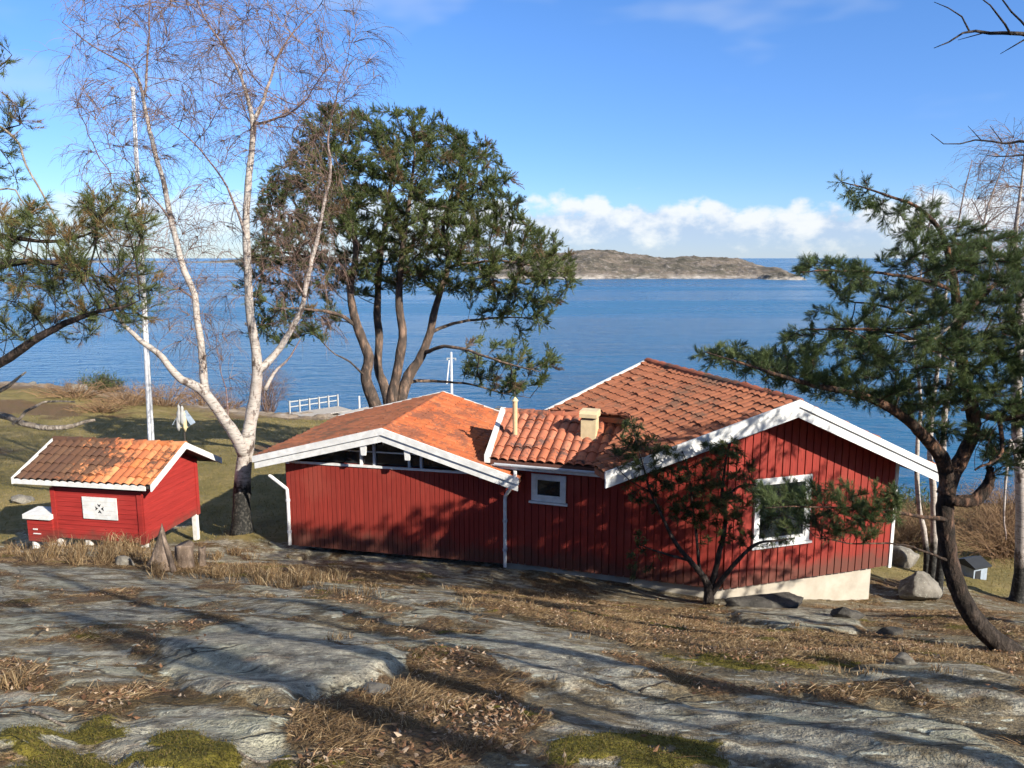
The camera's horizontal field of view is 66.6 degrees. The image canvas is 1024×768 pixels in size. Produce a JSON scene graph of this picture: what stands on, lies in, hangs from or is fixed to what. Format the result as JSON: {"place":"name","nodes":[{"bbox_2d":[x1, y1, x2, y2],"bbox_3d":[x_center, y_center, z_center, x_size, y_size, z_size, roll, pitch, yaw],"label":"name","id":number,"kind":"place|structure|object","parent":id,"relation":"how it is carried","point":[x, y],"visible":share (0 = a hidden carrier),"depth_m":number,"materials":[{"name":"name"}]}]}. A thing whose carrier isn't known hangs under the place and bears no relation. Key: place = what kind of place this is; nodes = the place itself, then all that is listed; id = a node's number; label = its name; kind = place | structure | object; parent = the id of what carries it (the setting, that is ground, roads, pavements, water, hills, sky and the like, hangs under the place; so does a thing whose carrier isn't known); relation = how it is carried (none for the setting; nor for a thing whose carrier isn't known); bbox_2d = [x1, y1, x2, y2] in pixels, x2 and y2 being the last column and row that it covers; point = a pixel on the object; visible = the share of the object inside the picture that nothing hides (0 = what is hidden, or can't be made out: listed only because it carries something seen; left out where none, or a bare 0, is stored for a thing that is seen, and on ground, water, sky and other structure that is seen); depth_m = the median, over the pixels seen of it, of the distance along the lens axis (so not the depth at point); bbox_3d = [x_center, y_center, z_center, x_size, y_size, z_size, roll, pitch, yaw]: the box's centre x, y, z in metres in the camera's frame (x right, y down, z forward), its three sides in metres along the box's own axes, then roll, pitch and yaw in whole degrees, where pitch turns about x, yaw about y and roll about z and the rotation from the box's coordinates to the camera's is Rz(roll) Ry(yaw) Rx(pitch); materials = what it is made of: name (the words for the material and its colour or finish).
{"place":"outdoors","nodes":[
{"label":"outdoors","id":0,"kind":"place"},
{"bbox_2d":[1,257,388,262],"bbox_3d":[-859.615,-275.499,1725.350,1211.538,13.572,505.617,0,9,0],"label":"coast hills","id":1,"kind":"structure","parent":0,"point":[224,261],"depth_m":1578.24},
{"bbox_2d":[0,381,1023,767],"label":"ground","id":2,"kind":"structure","parent":0,"point":[250,665],"depth_m":6.05,"materials":[{"name":"grey stone"}]},
{"bbox_2d":[11,494,34,503],"bbox_3d":[-15.694,3.693,24.990,0.662,0.331,0.637,0,9,0],"label":"rock","id":3,"kind":"object","parent":2,"relation":"on","point":[20,499],"visible":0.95,"depth_m":24.81,"materials":[{"name":"stone"}]},
{"bbox_2d":[22,506,56,548],"bbox_3d":[-11.424,3.597,19.111,0.748,1.055,0.520,2,9,10],"label":"storage bin","id":4,"kind":"object","parent":2,"relation":"on","point":[40,522],"visible":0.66,"depth_m":18.89,"materials":[{"name":"red paint"}]},
{"bbox_2d":[22,706,65,726],"bbox_3d":[-2.650,1.883,4.412,0.397,0.033,0.034,5,11,28],"label":"fallen stick","id":5,"kind":"object","parent":2,"relation":"on","point":[35,712],"visible":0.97,"depth_m":4.42,"materials":[{"name":"grey wood"}]},
{"bbox_2d":[14,379,129,399],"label":"shore shrub","id":6,"kind":"object","parent":2,"relation":"on","point":[74,392],"visible":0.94,"depth_m":52.37,"materials":[{"name":"brown plant"}]},
{"bbox_2d":[63,383,87,392],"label":"boulder","id":7,"kind":"object","parent":2,"relation":"on","point":[82,385],"visible":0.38,"depth_m":54.34,"materials":[{"name":"stone"}]},
{"bbox_2d":[0,32,179,430],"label":"pine tree","id":8,"kind":"object","parent":2,"relation":"on","point":[73,265],"visible":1,"depth_m":10.36,"materials":[{"name":"green plant"}]},
{"bbox_2d":[77,366,127,391],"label":"dark shrub","id":9,"kind":"object","parent":2,"relation":"on","point":[107,379],"visible":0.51,"depth_m":62.53,"materials":[{"name":"green plant"}]},
{"bbox_2d":[66,397,139,413],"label":"shore shrub","id":10,"kind":"object","parent":2,"relation":"on","point":[100,407],"visible":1,"depth_m":48.34,"materials":[{"name":"brown plant"}]},
{"bbox_2d":[11,436,221,546],"bbox_3d":[-9.882,2.850,19.914,3.706,3.075,3.064,2,9,10],"label":"playhouse","id":11,"kind":"object","parent":2,"relation":"on","point":[121,486],"visible":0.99,"depth_m":18.80,"materials":[{"name":"red paint"}]},
{"bbox_2d":[115,555,134,565],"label":"rock","id":12,"kind":"object","parent":2,"relation":"on","point":[123,560],"visible":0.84,"depth_m":15.11,"materials":[{"name":"stone"}]},
{"bbox_2d":[75,380,176,405],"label":"shore shrub","id":13,"kind":"object","parent":2,"relation":"on","point":[135,399],"visible":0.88,"depth_m":52.38,"materials":[{"name":"brown plant"}]},
{"bbox_2d":[130,86,154,439],"bbox_3d":[-11.295,-2.524,23.890,0.484,12.585,0.243,0,9,0],"label":"flagpole","id":14,"kind":"object","parent":2,"relation":"on","point":[149,406],"visible":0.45,"depth_m":24.11,"materials":[{"name":"metal"}]},
{"bbox_2d":[144,524,177,570],"bbox_3d":[-6.713,3.109,14.858,0.637,0.965,0.634,0,9,0],"label":"tree stump","id":15,"kind":"object","parent":2,"relation":"on","point":[158,553],"visible":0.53,"depth_m":14.74,"materials":[{"name":"brown wood"}]},
{"bbox_2d":[114,377,217,406],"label":"shore shrub","id":16,"kind":"object","parent":2,"relation":"on","point":[177,396],"visible":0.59,"depth_m":55.03,"materials":[{"name":"brown plant"}]},
{"bbox_2d":[161,533,176,572],"bbox_3d":[-6.067,2.985,13.788,0.337,0.695,0.097,6,11,34],"label":"broken branch","id":17,"kind":"object","parent":2,"relation":"on","point":[170,560],"visible":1,"depth_m":13.76,"materials":[{"name":"brown wood"}]},
{"bbox_2d":[172,404,194,440],"bbox_3d":[-12.897,1.960,30.682,0.719,2.431,0.544,0,9,0],"label":"clothes line with laundry","id":18,"kind":"object","parent":2,"relation":"on","point":[182,416],"visible":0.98,"depth_m":30.39,"materials":[{"name":"white fabric"}]},
{"bbox_2d":[175,540,194,567],"bbox_3d":[-6.459,3.384,15.285,0.408,0.562,0.416,0,9,0],"label":"tree stump","id":19,"kind":"object","parent":2,"relation":"on","point":[185,549],"visible":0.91,"depth_m":15.17,"materials":[{"name":"brown wood"}]},
{"bbox_2d":[198,546,205,565],"bbox_3d":[-6.296,3.518,15.822,0.173,0.480,0.166,-7,11,-35],"label":"tree stump","id":20,"kind":"object","parent":2,"relation":"on","point":[202,557],"visible":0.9,"depth_m":15.77,"materials":[{"name":"brown wood"}]},
{"bbox_2d":[169,381,236,405],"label":"shore shrub","id":21,"kind":"object","parent":2,"relation":"on","point":[198,398],"visible":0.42,"depth_m":62.97,"materials":[{"name":"brown plant"}]},
{"bbox_2d":[23,0,408,535],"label":"birch tree","id":22,"kind":"object","parent":2,"relation":"on","point":[243,442],"visible":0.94,"depth_m":18.96,"materials":[{"name":"white plant"}]},
{"bbox_2d":[200,393,247,408],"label":"shore shrub","id":23,"kind":"object","parent":2,"relation":"on","point":[238,403],"visible":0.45,"depth_m":63.24,"materials":[{"name":"brown plant"}]},
{"bbox_2d":[230,353,301,411],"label":"bare shrub","id":24,"kind":"object","parent":2,"relation":"on","point":[267,400],"visible":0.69,"depth_m":62.85,"materials":[{"name":"brown plant"}]},
{"bbox_2d":[238,751,299,763],"bbox_3d":[-1.147,1.768,3.674,0.320,0.054,0.017,2,10,11],"label":"fallen stick","id":25,"kind":"object","parent":2,"relation":"on","point":[252,759],"visible":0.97,"depth_m":3.68,"materials":[{"name":"grey wood"}]},
{"bbox_2d":[363,682,390,695],"bbox_3d":[-0.858,1.929,4.909,0.190,0.070,0.132,5,11,28],"label":"rock","id":26,"kind":"object","parent":2,"relation":"on","point":[375,687],"visible":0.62,"depth_m":4.90,"materials":[{"name":"stone"}]},
{"bbox_2d":[229,100,583,407],"bbox_3d":[-3.526,-2.758,26.837,12.104,13.816,7.731,0,9,0],"label":"pine tree","id":27,"kind":"object","parent":2,"relation":"on","point":[396,389],"visible":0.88,"depth_m":25.94,"materials":[{"name":"green plant"}]},
{"bbox_2d":[446,352,455,393],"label":"mast","id":28,"kind":"object","parent":2,"relation":"on","point":[451,376],"visible":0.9,"depth_m":58.53,"materials":[{"name":"metal"}]},
{"bbox_2d":[435,708,469,716],"bbox_3d":[-0.365,1.883,4.463,0.317,0.078,0.024,7,12,37],"label":"fallen stick","id":29,"kind":"object","parent":2,"relation":"on","point":[445,711],"visible":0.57,"depth_m":4.45,"materials":[{"name":"brown wood"}]},
{"bbox_2d":[0,408,1013,594],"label":"lawn grass","id":30,"kind":"structure","parent":2,"relation":"on","point":[272,515],"depth_m":29.82,"materials":[{"name":"green plant"}]},
{"bbox_2d":[0,622,1021,767],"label":"moss","id":31,"kind":"object","parent":2,"relation":"on","point":[213,766],"visible":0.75,"depth_m":3.77,"materials":[{"name":"green plant"}]},
{"bbox_2d":[0,539,1023,767],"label":"dry grass","id":32,"kind":"structure","parent":2,"relation":"on","point":[399,685],"depth_m":7.07,"materials":[{"name":"plant"}]},
{"bbox_2d":[0,529,1023,732],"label":"straw tussocks","id":33,"kind":"object","parent":2,"relation":"on","point":[126,545],"visible":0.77,"depth_m":13.53,"materials":[{"name":"brown plant"}]},
{"bbox_2d":[0,543,1023,767],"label":"fallen leaves","id":34,"kind":"object","parent":2,"relation":"on","point":[398,732],"visible":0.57,"depth_m":5.75,"materials":[{"name":"brown plant"}]},
{"bbox_2d":[252,358,938,599],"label":"cottage","id":35,"kind":"structure","parent":2,"relation":"on","point":[443,474],"depth_m":17.61,"materials":[{"name":"red paint"}]},
{"bbox_2d":[291,442,467,473],"bbox_3d":[-2.844,1.554,18.375,5.707,0.892,0.155,2,10,13],"label":"gable window","id":36,"kind":"structure","parent":35,"relation":"in","point":[380,453],"depth_m":18.48,"materials":[{"name":"black glass"}]},
{"bbox_2d":[528,473,567,506],"bbox_3d":[0.817,2.369,17.503,0.897,0.674,0.112,3,10,18],"label":"window","id":37,"kind":"structure","parent":35,"relation":"in","point":[545,489],"depth_m":17.52,"materials":[{"name":"white paint"}]},
{"bbox_2d":[751,474,812,549],"bbox_3d":[5.827,2.740,16.778,1.515,1.538,0.122,-3,10,-17],"label":"window","id":38,"kind":"structure","parent":35,"relation":"in","point":[804,538],"depth_m":16.80,"materials":[{"name":"white paint"}]},
{"bbox_2d":[640,681,667,691],"bbox_3d":[1.000,2.122,5.477,0.305,0.053,0.018,-7,12,-38],"label":"fallen stick","id":39,"kind":"object","parent":2,"relation":"on","point":[641,690],"visible":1,"depth_m":5.45,"materials":[{"name":"grey wood"}]},
{"bbox_2d":[609,416,802,604],"bbox_3d":[3.694,2.573,15.038,3.751,4.097,1.653,0,9,0],"label":"pine tree","id":40,"kind":"object","parent":2,"relation":"on","point":[711,587],"visible":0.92,"depth_m":14.90,"materials":[{"name":"green plant"}]},
{"bbox_2d":[724,592,803,607],"bbox_3d":[4.890,4.217,15.026,1.595,0.277,0.548,-1,9,-7],"label":"boulder","id":41,"kind":"object","parent":2,"relation":"on","point":[782,600],"visible":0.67,"depth_m":14.92,"materials":[{"name":"stone"}]},
{"bbox_2d":[779,699,849,708],"bbox_3d":[1.913,2.028,4.945,0.025,0.164,0.463,-8,12,-41],"label":"fallen stick","id":42,"kind":"object","parent":2,"relation":"on","point":[811,703],"visible":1,"depth_m":4.97,"materials":[{"name":"brown wood"}]},
{"bbox_2d":[830,607,865,618],"bbox_3d":[5.621,3.850,13.063,0.578,0.272,0.324,0,9,0],"label":"boulder","id":43,"kind":"object","parent":2,"relation":"on","point":[843,612],"visible":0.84,"depth_m":12.96,"materials":[{"name":"stone"}]},
{"bbox_2d":[688,169,1023,652],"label":"pine tree","id":44,"kind":"object","parent":2,"relation":"on","point":[780,370],"visible":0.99,"depth_m":8.63,"materials":[{"name":"green plant"}]},
{"bbox_2d":[876,626,902,636],"bbox_3d":[5.590,3.675,11.508,0.364,0.156,0.225,-2,10,-14],"label":"rock","id":45,"kind":"object","parent":2,"relation":"on","point":[890,630],"visible":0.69,"depth_m":11.48,"materials":[{"name":"stone"}]},
{"bbox_2d":[893,652,916,664],"bbox_3d":[3.333,2.338,6.646,0.184,0.095,0.157,0,9,0],"label":"rock","id":46,"kind":"object","parent":2,"relation":"on","point":[902,658],"visible":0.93,"depth_m":6.59,"materials":[{"name":"stone"}]},
{"bbox_2d":[892,545,919,568],"bbox_3d":[10.918,4.892,21.776,0.933,0.797,0.666,0,9,0],"label":"boulder","id":47,"kind":"object","parent":2,"relation":"on","point":[905,557],"visible":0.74,"depth_m":21.53,"materials":[{"name":"stone"}]},
{"bbox_2d":[894,479,937,545],"bbox_3d":[17.824,5.986,34.995,3.780,3.434,3.666,-7,12,-38],"label":"bare shrub","id":48,"kind":"object","parent":2,"relation":"on","point":[913,499],"visible":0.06,"depth_m":34.68,"materials":[{"name":"brown plant"}]},
{"bbox_2d":[898,571,942,599],"bbox_3d":[9.479,4.721,18.238,0.992,0.730,0.763,0,9,0],"label":"boulder","id":49,"kind":"object","parent":2,"relation":"on","point":[919,585],"visible":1,"depth_m":18.01,"materials":[{"name":"stone"}]},
{"bbox_2d":[883,172,961,572],"bbox_3d":[9.435,0.182,18.119,2.612,9.861,1.556,-7,12,-37],"label":"birch tree","id":50,"kind":"object","parent":2,"relation":"on","point":[922,521],"visible":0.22,"depth_m":18.81,"materials":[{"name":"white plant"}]},
{"bbox_2d":[893,487,992,554],"bbox_3d":[14.785,5.189,28.833,6.047,2.876,5.915,-9,13,-43],"label":"bramble shrub","id":51,"kind":"object","parent":2,"relation":"on","point":[907,538],"visible":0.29,"depth_m":28.62,"materials":[{"name":"brown plant"}]},
{"bbox_2d":[913,159,1015,578],"bbox_3d":[10.242,-0.097,18.069,2.957,10.268,1.865,-4,10,-25],"label":"birch tree","id":52,"kind":"object","parent":2,"relation":"on","point":[933,537],"visible":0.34,"depth_m":18.45,"materials":[{"name":"white plant"}]},
{"bbox_2d":[919,487,1015,566],"bbox_3d":[16.496,4.699,25.766,6.028,2.522,5.143,0,9,0],"label":"bramble shrub","id":53,"kind":"object","parent":2,"relation":"on","point":[999,545],"visible":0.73,"depth_m":25.77,"materials":[{"name":"brown plant"}]},
{"bbox_2d":[926,468,1014,532],"bbox_3d":[23.809,5.688,36.735,7.727,3.372,6.776,0,9,0],"label":"bramble shrub","id":54,"kind":"object","parent":2,"relation":"on","point":[998,497],"visible":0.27,"depth_m":37.33,"materials":[{"name":"brown plant"}]},
{"bbox_2d":[959,555,991,579],"bbox_3d":[12.869,5.147,21.848,0.640,0.630,0.720,-4,10,-21],"label":"doghouse","id":55,"kind":"object","parent":2,"relation":"on","point":[974,567],"visible":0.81,"depth_m":21.64,"materials":[{"name":"grey wood"}]},
{"bbox_2d":[975,570,980,578],"bbox_3d":[12.880,5.290,21.562,0.200,0.260,0.013,-4,10,-21],"label":"door","id":56,"kind":"structure","parent":55,"relation":"in","point":[978,573],"depth_m":21.55,"materials":[{"name":"grey wood"}]},
{"bbox_2d":[931,0,1023,156],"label":"bare tree","id":57,"kind":"object","parent":2,"relation":"on","point":[1014,33],"visible":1,"depth_m":5.27,"materials":[{"name":"brown plant"}]},
{"bbox_2d":[935,132,1023,595],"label":"birch tree","id":58,"kind":"object","parent":2,"relation":"on","point":[939,576],"visible":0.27,"depth_m":17.69,"materials":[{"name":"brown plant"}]},
{"bbox_2d":[945,117,1023,603],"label":"birch tree","id":59,"kind":"object","parent":2,"relation":"on","point":[1016,594],"visible":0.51,"depth_m":18.60,"materials":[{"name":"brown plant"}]},
{"bbox_2d":[0,258,1023,502],"bbox_3d":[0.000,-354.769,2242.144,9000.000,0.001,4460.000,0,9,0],"label":"water","id":60,"kind":"structure","parent":0,"point":[604,330],"depth_m":123.06,"materials":[{"name":"blue liquid"}]},
{"bbox_2d":[288,394,368,416],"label":"pier","id":61,"kind":"structure","parent":60,"relation":"in","point":[338,409],"depth_m":60.88,"materials":[{"name":"white wood"}]},
{"bbox_2d":[0,0,1023,257],"label":"sky","id":62,"kind":"structure","parent":0,"point":[655,128],"materials":[{"name":"blue"}]},
{"bbox_2d":[476,249,794,278],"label":"island hills","id":63,"kind":"structure","parent":0,"point":[602,264],"depth_m":482.38,"materials":[{"name":"grey stone"}]},
{"bbox_2d":[758,272,803,279],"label":"skerry hills","id":64,"kind":"structure","parent":0,"point":[780,276],"depth_m":433.87,"materials":[{"name":"grey stone"}]}
]}

